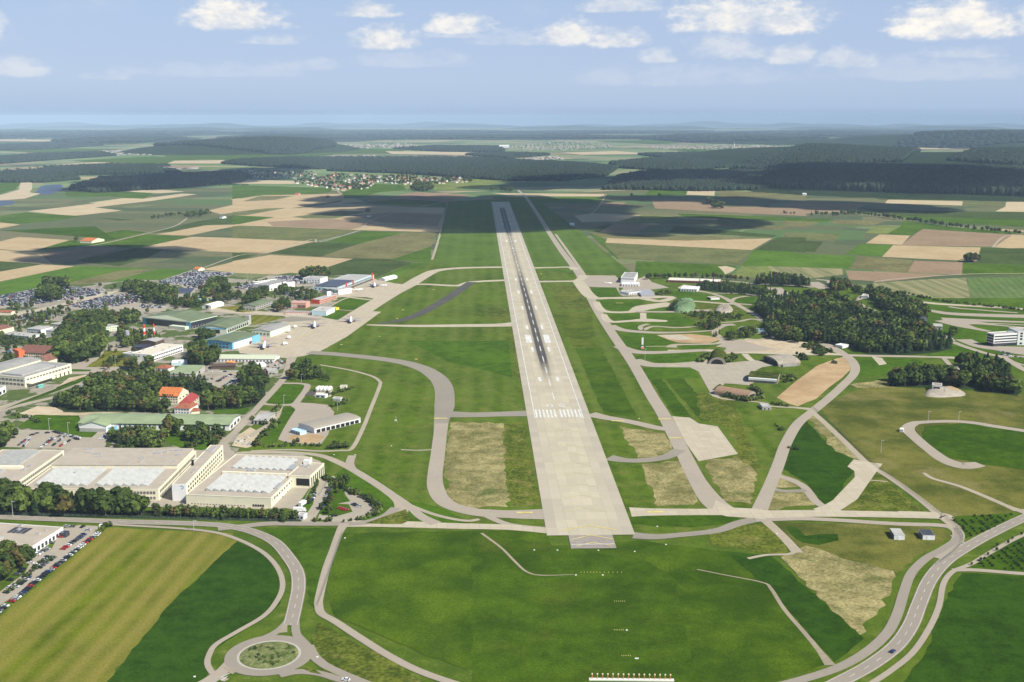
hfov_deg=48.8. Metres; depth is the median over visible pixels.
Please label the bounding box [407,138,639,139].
hill
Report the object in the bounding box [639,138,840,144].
hill
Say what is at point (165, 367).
red house
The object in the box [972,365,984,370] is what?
leafy tree
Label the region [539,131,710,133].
hill
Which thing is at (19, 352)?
orange stair block
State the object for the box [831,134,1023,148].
hill
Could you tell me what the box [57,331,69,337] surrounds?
leafy tree
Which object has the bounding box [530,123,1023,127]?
hills
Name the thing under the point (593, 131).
wood
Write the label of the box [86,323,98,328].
leafy tree
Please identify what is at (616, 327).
taxiway
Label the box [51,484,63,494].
leafy tree
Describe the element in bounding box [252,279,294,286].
supermarket
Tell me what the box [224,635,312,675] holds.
roundabout
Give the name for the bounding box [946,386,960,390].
soil heap
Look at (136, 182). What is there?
wood
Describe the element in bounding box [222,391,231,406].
leafy tree
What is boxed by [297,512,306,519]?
kiosk
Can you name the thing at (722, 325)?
service road
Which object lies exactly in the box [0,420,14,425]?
leafy tree
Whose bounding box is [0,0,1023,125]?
sky
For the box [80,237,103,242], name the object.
red farmhouse
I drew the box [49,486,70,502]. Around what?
leafy tree
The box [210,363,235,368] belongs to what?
brown shed
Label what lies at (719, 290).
forest floor
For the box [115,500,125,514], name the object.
leafy tree
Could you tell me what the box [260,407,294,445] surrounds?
grass
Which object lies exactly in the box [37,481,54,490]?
leafy tree
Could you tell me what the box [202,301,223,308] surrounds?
white tent shed
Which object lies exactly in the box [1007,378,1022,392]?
leafy tree
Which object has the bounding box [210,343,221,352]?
leafy tree
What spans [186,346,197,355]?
leafy tree
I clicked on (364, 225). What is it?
field track
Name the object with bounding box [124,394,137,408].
leafy tree
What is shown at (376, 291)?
apron
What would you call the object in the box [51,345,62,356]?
leafy tree
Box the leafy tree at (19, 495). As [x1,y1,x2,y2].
[5,485,32,512]
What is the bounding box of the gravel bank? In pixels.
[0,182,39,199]
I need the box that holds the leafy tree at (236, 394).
[231,391,244,405]
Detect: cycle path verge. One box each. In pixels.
[115,524,284,680]
[870,536,1023,681]
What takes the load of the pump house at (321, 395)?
on the ground at (310, 619)
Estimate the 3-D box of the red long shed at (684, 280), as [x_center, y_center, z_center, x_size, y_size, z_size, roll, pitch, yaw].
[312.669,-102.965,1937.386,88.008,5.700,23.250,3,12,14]
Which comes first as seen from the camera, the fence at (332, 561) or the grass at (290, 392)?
the fence at (332, 561)
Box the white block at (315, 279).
[303,276,327,283]
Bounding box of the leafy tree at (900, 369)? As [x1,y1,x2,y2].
[895,367,906,374]
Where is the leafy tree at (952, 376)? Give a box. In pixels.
[945,370,960,384]
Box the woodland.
[0,181,1023,664]
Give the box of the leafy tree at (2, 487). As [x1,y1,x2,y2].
[0,484,11,491]
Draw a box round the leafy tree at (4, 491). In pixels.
[0,489,6,496]
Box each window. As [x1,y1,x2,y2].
[993,342,1016,346]
[994,340,1016,342]
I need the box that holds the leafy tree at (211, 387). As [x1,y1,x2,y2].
[204,385,216,392]
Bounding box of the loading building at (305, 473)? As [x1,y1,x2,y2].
[288,459,323,487]
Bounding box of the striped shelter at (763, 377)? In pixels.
[748,371,780,383]
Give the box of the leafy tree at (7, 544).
[3,541,16,552]
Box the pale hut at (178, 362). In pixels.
[171,359,187,365]
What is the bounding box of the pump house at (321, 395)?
[315,393,327,397]
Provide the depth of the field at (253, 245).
2506.08 m
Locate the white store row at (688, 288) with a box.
[680,286,699,291]
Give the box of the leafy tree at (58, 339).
[52,337,66,342]
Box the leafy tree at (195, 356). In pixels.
[189,351,204,364]
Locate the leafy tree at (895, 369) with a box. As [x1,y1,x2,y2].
[887,367,898,375]
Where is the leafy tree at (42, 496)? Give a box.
[39,494,45,511]
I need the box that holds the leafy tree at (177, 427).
[174,421,179,436]
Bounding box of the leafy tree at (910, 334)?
[902,331,915,339]
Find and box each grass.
[0,226,114,238]
[0,527,236,681]
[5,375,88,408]
[18,415,96,436]
[72,369,90,370]
[87,351,128,366]
[110,430,160,447]
[165,432,220,449]
[213,408,249,414]
[216,305,259,311]
[241,231,836,533]
[241,315,285,324]
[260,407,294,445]
[264,528,336,608]
[267,384,303,403]
[296,468,469,522]
[311,620,419,681]
[314,359,443,507]
[322,485,348,514]
[323,325,523,410]
[324,311,349,318]
[327,530,823,681]
[333,297,370,309]
[363,366,406,445]
[367,509,411,523]
[373,363,429,427]
[408,341,511,376]
[434,197,629,272]
[443,422,510,507]
[470,532,695,681]
[487,308,510,320]
[502,421,539,506]
[508,326,524,409]
[552,284,590,309]
[552,312,596,346]
[575,348,635,415]
[591,288,618,296]
[596,424,634,458]
[598,300,644,310]
[608,313,639,319]
[611,322,642,328]
[619,333,676,350]
[620,427,671,457]
[630,515,740,526]
[635,353,698,362]
[642,461,697,505]
[643,367,699,378]
[644,368,692,418]
[646,313,695,325]
[650,306,669,310]
[665,379,706,420]
[671,291,724,300]
[675,559,822,681]
[682,340,727,348]
[696,392,760,503]
[705,457,757,503]
[708,524,787,553]
[726,551,863,660]
[735,296,755,303]
[768,491,814,509]
[773,522,950,572]
[776,474,800,487]
[781,546,895,634]
[783,421,857,503]
[786,525,838,544]
[809,416,858,459]
[821,387,1023,515]
[842,473,924,511]
[850,380,889,387]
[856,357,923,375]
[877,298,1023,372]
[901,464,1011,512]
[904,573,1023,681]
[922,423,1023,469]
[928,315,1023,319]
[929,346,983,356]
[930,306,990,312]
[944,327,985,337]
[951,513,1011,537]
[972,537,1023,571]
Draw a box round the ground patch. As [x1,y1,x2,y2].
[0,270,376,453]
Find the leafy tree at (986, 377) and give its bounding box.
[983,373,998,388]
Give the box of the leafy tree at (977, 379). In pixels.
[974,371,984,385]
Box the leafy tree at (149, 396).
[143,393,157,401]
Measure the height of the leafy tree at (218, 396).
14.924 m
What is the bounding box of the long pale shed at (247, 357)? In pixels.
[216,354,279,361]
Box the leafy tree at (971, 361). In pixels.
[968,358,974,364]
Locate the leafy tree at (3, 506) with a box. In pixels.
[0,497,9,512]
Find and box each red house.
[155,364,173,370]
[178,392,198,405]
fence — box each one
[2,512,298,521]
[317,532,342,603]
[813,406,959,525]
[933,527,962,564]
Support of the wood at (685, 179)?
on the ground at (310, 619)
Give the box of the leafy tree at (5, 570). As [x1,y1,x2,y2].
[0,561,10,581]
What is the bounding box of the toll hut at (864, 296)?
[861,294,868,298]
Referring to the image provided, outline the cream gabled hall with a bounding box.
[0,357,40,371]
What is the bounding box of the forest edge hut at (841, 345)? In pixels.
[835,343,848,347]
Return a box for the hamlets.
[22,138,416,156]
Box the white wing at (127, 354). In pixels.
[122,351,133,357]
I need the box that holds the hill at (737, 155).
[686,147,979,165]
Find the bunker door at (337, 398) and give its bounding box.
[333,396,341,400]
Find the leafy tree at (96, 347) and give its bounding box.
[88,340,101,354]
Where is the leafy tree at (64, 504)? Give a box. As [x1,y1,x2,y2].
[54,494,73,514]
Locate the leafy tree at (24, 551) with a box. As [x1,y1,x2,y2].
[15,547,30,565]
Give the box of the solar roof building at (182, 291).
[178,288,194,296]
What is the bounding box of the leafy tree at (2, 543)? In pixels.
[0,539,9,548]
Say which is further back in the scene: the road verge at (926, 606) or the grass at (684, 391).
the grass at (684, 391)
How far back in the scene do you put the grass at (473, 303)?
1191.23 m
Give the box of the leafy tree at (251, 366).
[246,364,255,373]
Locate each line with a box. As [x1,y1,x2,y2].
[13,515,304,623]
[16,517,298,624]
[827,514,1022,681]
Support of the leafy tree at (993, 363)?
on the forest floor at (970, 384)
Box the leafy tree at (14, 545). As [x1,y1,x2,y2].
[5,543,22,550]
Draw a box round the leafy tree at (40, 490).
[31,487,48,510]
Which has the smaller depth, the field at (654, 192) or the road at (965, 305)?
the road at (965, 305)
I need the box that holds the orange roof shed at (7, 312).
[0,310,15,314]
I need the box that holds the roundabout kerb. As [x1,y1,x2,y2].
[237,640,300,669]
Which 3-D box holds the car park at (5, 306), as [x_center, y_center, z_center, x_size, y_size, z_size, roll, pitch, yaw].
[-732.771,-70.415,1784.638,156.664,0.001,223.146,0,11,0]
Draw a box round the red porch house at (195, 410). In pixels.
[191,408,199,413]
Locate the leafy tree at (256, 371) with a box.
[250,368,259,376]
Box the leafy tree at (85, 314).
[80,312,87,317]
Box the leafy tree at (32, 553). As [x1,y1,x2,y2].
[26,546,35,560]
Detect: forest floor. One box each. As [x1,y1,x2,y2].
[0,508,299,520]
[53,382,211,412]
[60,349,101,362]
[202,388,265,409]
[699,284,774,297]
[751,280,808,287]
[755,310,952,354]
[866,293,927,318]
[889,369,1021,395]
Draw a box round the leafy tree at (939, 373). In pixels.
[934,369,945,382]
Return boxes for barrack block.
[4,331,39,340]
[27,325,52,334]
[46,327,56,336]
[51,321,61,327]
[106,323,117,330]
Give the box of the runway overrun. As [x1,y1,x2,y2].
[568,535,615,548]
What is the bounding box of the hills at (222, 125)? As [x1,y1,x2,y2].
[18,123,524,128]
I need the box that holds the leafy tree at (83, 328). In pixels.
[77,326,86,331]
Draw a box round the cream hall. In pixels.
[0,361,71,387]
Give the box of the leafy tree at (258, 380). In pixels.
[251,378,265,388]
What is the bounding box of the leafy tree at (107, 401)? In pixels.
[105,396,110,410]
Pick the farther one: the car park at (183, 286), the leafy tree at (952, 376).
the car park at (183, 286)
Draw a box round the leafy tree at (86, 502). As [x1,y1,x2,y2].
[79,489,91,512]
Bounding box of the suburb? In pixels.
[510,142,613,159]
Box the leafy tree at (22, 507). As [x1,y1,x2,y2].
[17,496,32,513]
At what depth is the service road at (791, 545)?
764.19 m
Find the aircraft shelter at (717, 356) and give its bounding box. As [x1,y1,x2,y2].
[708,349,725,364]
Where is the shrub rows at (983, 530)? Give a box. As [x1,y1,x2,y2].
[952,513,1023,569]
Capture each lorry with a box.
[293,506,305,511]
[298,500,306,506]
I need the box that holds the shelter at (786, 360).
[763,354,800,366]
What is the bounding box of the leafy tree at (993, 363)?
[982,359,997,368]
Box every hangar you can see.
[142,310,216,329]
[199,315,250,333]
[206,332,259,349]
[252,323,289,336]
[312,306,334,315]
[621,272,637,282]
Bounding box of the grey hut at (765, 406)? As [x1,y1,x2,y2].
[759,403,770,409]
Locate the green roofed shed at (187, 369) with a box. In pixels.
[169,365,204,376]
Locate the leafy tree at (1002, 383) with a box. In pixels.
[996,378,1005,391]
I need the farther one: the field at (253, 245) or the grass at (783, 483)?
the field at (253, 245)
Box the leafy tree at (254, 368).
[250,365,259,374]
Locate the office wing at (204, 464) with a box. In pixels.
[172,445,223,500]
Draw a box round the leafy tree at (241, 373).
[239,371,245,381]
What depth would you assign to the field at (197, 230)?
2812.21 m
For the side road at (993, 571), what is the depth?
707.15 m
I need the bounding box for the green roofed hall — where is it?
[78,413,239,430]
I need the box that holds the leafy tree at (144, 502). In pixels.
[131,495,150,514]
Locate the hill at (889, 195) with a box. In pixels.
[747,188,1023,200]
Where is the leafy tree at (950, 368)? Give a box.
[946,366,955,374]
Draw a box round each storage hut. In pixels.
[256,362,265,366]
[266,368,277,373]
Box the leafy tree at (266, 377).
[253,371,269,382]
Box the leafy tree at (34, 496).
[30,491,39,509]
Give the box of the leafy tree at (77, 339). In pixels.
[74,337,83,343]
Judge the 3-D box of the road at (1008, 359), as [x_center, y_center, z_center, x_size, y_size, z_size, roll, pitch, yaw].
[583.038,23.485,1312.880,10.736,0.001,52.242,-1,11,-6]
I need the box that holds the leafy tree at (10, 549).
[6,547,15,553]
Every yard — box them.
[0,375,86,406]
[14,406,119,414]
[64,444,223,506]
[175,454,320,508]
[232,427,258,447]
[278,403,333,443]
[287,434,323,442]
[305,391,315,395]
[619,286,654,295]
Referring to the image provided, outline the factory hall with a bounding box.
[186,454,311,507]
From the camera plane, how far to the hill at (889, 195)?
3975.08 m
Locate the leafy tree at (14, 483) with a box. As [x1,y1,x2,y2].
[10,481,25,485]
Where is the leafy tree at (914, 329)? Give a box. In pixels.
[910,326,920,333]
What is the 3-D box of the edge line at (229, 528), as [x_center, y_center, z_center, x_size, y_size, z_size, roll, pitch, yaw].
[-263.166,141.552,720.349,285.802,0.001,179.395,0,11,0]
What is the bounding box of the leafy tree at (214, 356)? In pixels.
[203,349,218,364]
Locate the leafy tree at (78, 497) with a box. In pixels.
[71,487,85,512]
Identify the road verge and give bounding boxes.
[8,515,305,618]
[314,527,458,681]
[780,543,945,681]
[826,513,1023,681]
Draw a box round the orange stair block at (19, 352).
[13,348,24,357]
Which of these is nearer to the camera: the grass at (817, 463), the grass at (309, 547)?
the grass at (309, 547)
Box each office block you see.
[131,343,182,360]
[986,331,1017,346]
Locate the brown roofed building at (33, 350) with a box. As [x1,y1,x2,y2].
[21,344,51,357]
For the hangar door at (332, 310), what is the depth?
1627.00 m
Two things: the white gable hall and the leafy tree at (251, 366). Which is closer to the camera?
the white gable hall
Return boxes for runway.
[491,202,634,534]
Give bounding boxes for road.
[0,368,133,409]
[0,386,82,411]
[0,515,304,624]
[15,290,120,315]
[199,662,227,681]
[218,507,400,530]
[220,357,296,455]
[236,451,407,511]
[249,406,282,436]
[251,364,381,451]
[256,619,287,637]
[264,383,310,405]
[279,669,354,681]
[291,617,314,648]
[310,645,369,681]
[314,523,457,681]
[337,296,371,299]
[346,455,439,524]
[405,503,479,521]
[480,533,573,575]
[483,516,545,527]
[632,518,756,538]
[668,349,954,357]
[693,309,712,310]
[698,290,751,304]
[709,393,809,409]
[716,339,743,347]
[718,324,734,327]
[721,319,763,322]
[729,295,756,301]
[730,302,763,319]
[738,333,773,340]
[742,354,755,360]
[747,552,793,558]
[752,341,859,509]
[755,517,964,557]
[757,284,812,287]
[761,521,802,552]
[767,287,787,295]
[775,488,806,491]
[780,475,824,506]
[781,528,962,681]
[808,410,961,527]
[810,282,830,288]
[812,338,851,358]
[828,514,1023,681]
[850,354,954,358]
[901,420,1023,468]
[923,302,1022,309]
[923,473,1021,510]
[931,310,1023,317]
[937,320,989,331]
[941,318,1023,322]
[941,320,1023,327]
[942,358,953,365]
[949,306,1017,312]
[951,568,1023,574]
[953,342,1023,356]
[955,339,1023,354]
[984,323,1021,324]
[998,356,1023,370]
[1003,357,1023,365]
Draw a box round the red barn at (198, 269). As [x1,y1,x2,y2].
[193,267,204,270]
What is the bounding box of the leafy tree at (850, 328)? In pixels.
[845,325,855,332]
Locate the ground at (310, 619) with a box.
[0,127,1023,681]
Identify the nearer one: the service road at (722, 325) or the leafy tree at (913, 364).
the leafy tree at (913, 364)
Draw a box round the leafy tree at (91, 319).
[86,317,96,322]
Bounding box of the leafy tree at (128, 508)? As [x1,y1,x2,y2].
[124,499,134,514]
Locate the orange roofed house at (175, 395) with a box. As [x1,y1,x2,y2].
[157,387,188,403]
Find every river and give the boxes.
[0,200,15,205]
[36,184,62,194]
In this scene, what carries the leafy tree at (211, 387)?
on the forest floor at (246, 404)
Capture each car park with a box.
[0,286,105,307]
[0,525,98,604]
[5,430,108,450]
[18,308,52,322]
[64,293,167,313]
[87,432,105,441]
[157,270,233,289]
[201,361,281,376]
[206,374,237,387]
[232,275,317,289]
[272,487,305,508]
[301,476,334,521]
[318,487,374,521]
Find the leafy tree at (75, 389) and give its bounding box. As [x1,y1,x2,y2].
[70,385,81,393]
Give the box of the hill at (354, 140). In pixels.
[328,138,387,141]
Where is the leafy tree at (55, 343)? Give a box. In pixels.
[52,340,58,347]
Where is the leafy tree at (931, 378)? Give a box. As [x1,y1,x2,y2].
[923,369,936,381]
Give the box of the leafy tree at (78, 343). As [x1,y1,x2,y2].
[75,341,83,347]
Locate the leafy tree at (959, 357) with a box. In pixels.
[953,352,970,363]
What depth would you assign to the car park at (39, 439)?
989.60 m
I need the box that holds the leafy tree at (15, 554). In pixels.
[8,548,25,567]
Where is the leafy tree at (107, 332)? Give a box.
[98,327,110,335]
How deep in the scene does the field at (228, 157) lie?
7973.09 m
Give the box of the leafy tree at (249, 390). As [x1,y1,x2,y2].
[244,387,257,401]
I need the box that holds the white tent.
[379,275,396,280]
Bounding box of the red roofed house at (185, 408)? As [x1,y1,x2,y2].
[174,402,197,413]
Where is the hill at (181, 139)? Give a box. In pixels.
[32,137,202,143]
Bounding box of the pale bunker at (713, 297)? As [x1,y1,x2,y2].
[707,296,719,299]
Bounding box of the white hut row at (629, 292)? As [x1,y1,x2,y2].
[620,290,640,294]
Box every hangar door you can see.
[234,337,251,348]
[272,329,280,335]
[327,308,334,314]
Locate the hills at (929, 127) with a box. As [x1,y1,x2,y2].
[500,125,1023,129]
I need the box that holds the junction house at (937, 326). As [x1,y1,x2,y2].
[932,323,942,329]
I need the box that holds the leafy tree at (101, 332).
[93,330,109,340]
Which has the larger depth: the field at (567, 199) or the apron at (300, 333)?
the field at (567, 199)
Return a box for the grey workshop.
[253,412,275,424]
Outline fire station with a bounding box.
[291,300,309,307]
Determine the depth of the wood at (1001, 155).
6141.30 m
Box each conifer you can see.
[30,500,39,514]
[58,348,65,362]
[70,346,78,362]
[109,504,115,514]
[888,371,896,384]
[904,369,910,383]
[945,331,952,344]
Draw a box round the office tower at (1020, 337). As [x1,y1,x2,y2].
[1009,328,1023,344]
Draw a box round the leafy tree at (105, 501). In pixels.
[98,494,113,514]
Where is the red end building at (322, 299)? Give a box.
[312,294,336,303]
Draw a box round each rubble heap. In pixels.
[715,304,732,312]
[925,386,964,396]
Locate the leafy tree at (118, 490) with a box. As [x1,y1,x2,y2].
[110,486,132,503]
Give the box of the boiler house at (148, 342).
[132,337,163,350]
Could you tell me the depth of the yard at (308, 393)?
1160.41 m
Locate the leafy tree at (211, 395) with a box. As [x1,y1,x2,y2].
[206,393,216,406]
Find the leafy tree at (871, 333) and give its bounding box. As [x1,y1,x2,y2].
[865,331,879,339]
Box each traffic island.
[224,667,235,673]
[278,622,286,632]
[303,666,320,673]
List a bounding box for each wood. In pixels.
[0,130,217,136]
[0,142,103,150]
[0,151,116,163]
[0,165,181,174]
[0,172,80,182]
[43,162,170,168]
[50,136,187,142]
[68,170,251,192]
[153,136,336,154]
[213,129,535,134]
[217,134,378,138]
[221,156,499,169]
[326,158,618,180]
[360,134,645,139]
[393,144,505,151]
[465,151,549,158]
[522,129,714,133]
[602,168,768,190]
[608,157,733,169]
[637,151,701,156]
[638,133,829,142]
[729,143,920,169]
[730,129,941,136]
[764,162,1023,196]
[892,129,1023,148]
[946,146,1023,164]
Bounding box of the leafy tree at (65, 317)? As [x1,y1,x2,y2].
[62,313,75,320]
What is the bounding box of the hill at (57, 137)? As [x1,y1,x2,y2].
[0,131,237,138]
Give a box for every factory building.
[0,449,63,485]
[26,448,195,499]
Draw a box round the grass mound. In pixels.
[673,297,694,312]
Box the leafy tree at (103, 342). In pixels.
[91,335,107,351]
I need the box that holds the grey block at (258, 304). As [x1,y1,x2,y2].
[242,299,272,310]
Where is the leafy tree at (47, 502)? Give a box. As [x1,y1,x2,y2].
[39,496,53,512]
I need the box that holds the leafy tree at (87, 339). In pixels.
[82,337,92,342]
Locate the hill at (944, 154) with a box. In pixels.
[923,152,987,163]
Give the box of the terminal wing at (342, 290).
[323,286,351,294]
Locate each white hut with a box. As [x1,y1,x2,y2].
[890,528,904,539]
[918,529,934,539]
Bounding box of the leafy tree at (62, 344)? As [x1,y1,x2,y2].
[59,340,69,345]
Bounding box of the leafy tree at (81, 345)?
[77,343,90,359]
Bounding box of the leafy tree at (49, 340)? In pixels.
[46,336,56,345]
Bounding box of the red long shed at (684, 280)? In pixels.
[668,277,720,283]
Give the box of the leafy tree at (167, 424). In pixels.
[160,418,172,430]
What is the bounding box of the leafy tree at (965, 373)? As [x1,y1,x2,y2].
[957,371,971,385]
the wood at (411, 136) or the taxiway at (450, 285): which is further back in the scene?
the wood at (411, 136)
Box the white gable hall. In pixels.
[79,417,110,431]
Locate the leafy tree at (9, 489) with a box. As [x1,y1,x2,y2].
[4,486,25,510]
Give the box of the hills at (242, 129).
[0,127,369,130]
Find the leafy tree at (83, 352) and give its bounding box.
[77,346,89,360]
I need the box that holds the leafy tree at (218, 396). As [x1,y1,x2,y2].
[215,392,222,406]
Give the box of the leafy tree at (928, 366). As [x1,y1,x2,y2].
[924,364,935,369]
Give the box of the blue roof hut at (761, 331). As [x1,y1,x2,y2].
[756,328,765,333]
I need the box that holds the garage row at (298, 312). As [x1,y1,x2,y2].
[285,310,311,314]
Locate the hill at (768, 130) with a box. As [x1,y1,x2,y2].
[708,130,852,136]
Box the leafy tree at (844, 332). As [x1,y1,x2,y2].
[836,328,850,342]
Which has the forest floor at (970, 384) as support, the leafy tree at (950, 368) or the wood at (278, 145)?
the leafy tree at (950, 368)
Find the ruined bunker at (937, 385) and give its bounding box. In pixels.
[932,382,941,388]
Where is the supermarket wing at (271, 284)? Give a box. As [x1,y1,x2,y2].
[253,280,285,290]
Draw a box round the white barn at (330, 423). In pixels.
[298,413,360,432]
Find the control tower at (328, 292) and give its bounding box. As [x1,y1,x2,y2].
[325,288,331,295]
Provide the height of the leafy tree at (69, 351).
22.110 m
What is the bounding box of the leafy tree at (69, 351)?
[61,344,78,362]
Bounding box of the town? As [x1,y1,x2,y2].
[649,145,789,149]
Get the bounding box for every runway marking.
[494,206,534,416]
[507,202,583,417]
[525,335,531,342]
[543,335,550,342]
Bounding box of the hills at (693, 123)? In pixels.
[0,121,1023,127]
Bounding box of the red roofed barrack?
[0,324,13,332]
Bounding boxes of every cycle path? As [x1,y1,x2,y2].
[113,524,284,680]
[869,533,1023,681]
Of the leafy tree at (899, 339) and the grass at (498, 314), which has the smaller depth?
the leafy tree at (899, 339)
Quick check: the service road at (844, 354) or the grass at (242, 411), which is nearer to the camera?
the grass at (242, 411)
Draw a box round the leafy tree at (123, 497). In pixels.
[114,489,130,504]
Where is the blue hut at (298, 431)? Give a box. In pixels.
[290,428,306,434]
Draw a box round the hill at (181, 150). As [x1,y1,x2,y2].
[117,144,360,154]
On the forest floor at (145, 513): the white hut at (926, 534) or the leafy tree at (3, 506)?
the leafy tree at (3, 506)
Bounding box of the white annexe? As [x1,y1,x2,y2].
[622,282,639,286]
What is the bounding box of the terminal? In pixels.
[313,273,372,292]
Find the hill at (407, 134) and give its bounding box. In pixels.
[226,132,538,134]
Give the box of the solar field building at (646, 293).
[637,289,654,296]
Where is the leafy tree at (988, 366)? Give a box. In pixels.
[985,364,992,369]
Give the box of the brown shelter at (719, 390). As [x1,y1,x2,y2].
[714,386,755,396]
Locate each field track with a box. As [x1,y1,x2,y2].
[5,217,188,254]
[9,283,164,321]
[203,231,355,267]
[280,202,440,246]
[431,206,446,259]
[697,569,834,664]
[875,273,1023,281]
[992,234,1014,246]
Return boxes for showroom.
[0,523,69,556]
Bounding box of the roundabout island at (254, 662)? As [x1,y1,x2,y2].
[239,642,298,668]
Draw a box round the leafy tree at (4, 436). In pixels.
[0,431,10,446]
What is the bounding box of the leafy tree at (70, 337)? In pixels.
[62,335,74,338]
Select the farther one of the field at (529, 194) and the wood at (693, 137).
the wood at (693, 137)
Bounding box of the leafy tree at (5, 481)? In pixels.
[0,477,11,487]
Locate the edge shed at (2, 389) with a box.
[0,385,5,395]
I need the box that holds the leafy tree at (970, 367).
[967,363,978,371]
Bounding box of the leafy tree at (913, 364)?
[907,362,917,369]
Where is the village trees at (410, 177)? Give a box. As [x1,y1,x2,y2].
[0,166,472,189]
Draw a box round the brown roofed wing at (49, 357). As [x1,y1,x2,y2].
[38,352,70,362]
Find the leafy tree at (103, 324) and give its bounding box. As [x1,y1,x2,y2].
[96,321,106,328]
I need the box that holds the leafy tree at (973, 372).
[971,370,980,384]
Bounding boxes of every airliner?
[254,335,275,348]
[302,320,326,327]
[339,311,359,322]
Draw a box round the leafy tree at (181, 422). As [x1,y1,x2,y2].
[170,417,183,430]
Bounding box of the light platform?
[589,678,673,681]
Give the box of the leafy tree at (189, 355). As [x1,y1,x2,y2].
[186,350,202,364]
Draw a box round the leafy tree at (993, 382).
[986,377,1000,391]
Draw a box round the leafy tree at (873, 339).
[870,336,875,351]
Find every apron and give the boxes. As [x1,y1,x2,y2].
[71,346,140,373]
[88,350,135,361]
[210,308,379,357]
[274,316,320,321]
[337,279,401,298]
[586,275,668,291]
[658,334,691,339]
[660,334,718,343]
[665,361,772,397]
[672,416,737,460]
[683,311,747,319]
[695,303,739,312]
[713,500,765,518]
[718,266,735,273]
[725,341,774,351]
[726,338,828,353]
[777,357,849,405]
[814,459,881,513]
[872,356,885,364]
[985,345,1023,352]
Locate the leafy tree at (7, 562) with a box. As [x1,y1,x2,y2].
[3,560,12,572]
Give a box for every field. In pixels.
[0,139,49,141]
[0,141,138,144]
[0,182,19,192]
[0,187,444,282]
[0,212,78,223]
[0,222,19,227]
[0,237,67,251]
[0,250,51,263]
[0,262,37,270]
[0,264,72,280]
[0,266,151,294]
[2,148,112,152]
[30,194,194,215]
[35,230,144,250]
[39,247,121,263]
[47,162,108,165]
[65,191,151,197]
[71,269,149,284]
[72,189,182,192]
[75,156,200,163]
[78,248,160,265]
[98,234,187,246]
[102,218,131,220]
[109,269,187,281]
[143,237,231,251]
[150,234,191,236]
[152,216,231,232]
[161,225,237,234]
[164,153,332,159]
[168,160,223,163]
[205,262,231,271]
[209,205,231,213]
[232,179,295,183]
[232,185,331,198]
[232,194,444,231]
[232,208,283,214]
[232,215,272,224]
[232,226,357,240]
[232,238,313,252]
[232,252,257,260]
[232,255,350,274]
[246,196,290,200]
[267,218,372,228]
[271,242,356,256]
[289,200,340,208]
[295,211,362,217]
[323,233,435,258]
[327,149,403,153]
[328,231,401,243]
[328,258,410,276]
[343,184,405,197]
[353,213,442,225]
[366,225,436,231]
[367,199,446,206]
[374,270,405,282]
[380,263,427,276]
[386,151,468,154]
[393,192,467,200]
[394,247,430,262]
[397,208,444,212]
[401,178,505,189]
[493,197,602,202]
[495,193,604,195]
[535,190,1023,297]
[563,151,636,154]
[566,205,592,208]
[574,213,639,221]
[579,224,612,231]
[589,232,769,240]
[589,233,618,258]
[600,202,625,206]
[600,224,649,233]
[604,243,750,263]
[606,238,771,249]
[608,140,679,143]
[619,215,680,221]
[635,261,735,275]
[645,190,686,194]
[652,199,805,215]
[669,226,776,236]
[673,148,734,150]
[677,213,805,220]
[677,217,717,219]
[684,221,785,229]
[686,191,714,195]
[716,219,783,224]
[717,191,805,198]
[733,266,772,276]
[742,250,793,265]
[756,237,805,252]
[768,266,842,278]
[774,252,854,268]
[784,202,865,213]
[784,218,817,226]
[784,232,839,240]
[806,218,831,221]
[806,241,822,251]
[830,219,884,225]
[846,244,891,256]
[846,270,937,281]
[850,256,912,272]
[865,209,1023,219]
[865,226,897,233]
[867,234,908,244]
[873,278,969,297]
[877,198,974,200]
[882,245,980,260]
[885,200,962,204]
[888,221,1023,234]
[902,216,1023,226]
[902,229,1010,246]
[908,261,962,273]
[962,263,1023,274]
[963,202,1004,206]
[967,277,1023,297]
[977,248,1023,263]
[995,235,1023,247]
[997,202,1023,211]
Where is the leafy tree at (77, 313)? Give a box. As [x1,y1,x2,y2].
[69,311,82,316]
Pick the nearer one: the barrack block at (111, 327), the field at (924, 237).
the barrack block at (111, 327)
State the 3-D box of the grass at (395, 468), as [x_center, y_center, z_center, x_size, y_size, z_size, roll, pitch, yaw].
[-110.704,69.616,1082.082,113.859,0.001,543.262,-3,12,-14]
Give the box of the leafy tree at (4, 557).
[0,554,15,569]
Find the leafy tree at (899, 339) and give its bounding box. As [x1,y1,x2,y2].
[893,336,905,346]
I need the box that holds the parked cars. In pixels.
[0,271,1022,363]
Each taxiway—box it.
[306,351,498,517]
[328,266,501,327]
[342,520,545,532]
[367,322,511,326]
[378,282,475,323]
[398,280,503,286]
[427,423,477,514]
[443,411,526,416]
[472,509,543,518]
[517,190,733,508]
[534,267,579,269]
[540,275,588,281]
[555,234,585,274]
[573,281,673,298]
[590,412,671,430]
[593,302,669,312]
[601,314,667,322]
[604,325,711,333]
[607,449,685,462]
[614,346,705,353]
[627,359,708,366]
[629,507,938,518]
[636,311,673,312]
[638,324,696,330]
[640,313,646,318]
[642,297,676,301]
[667,328,726,347]
[694,301,740,304]
[899,511,952,519]
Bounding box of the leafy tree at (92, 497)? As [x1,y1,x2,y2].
[85,487,110,513]

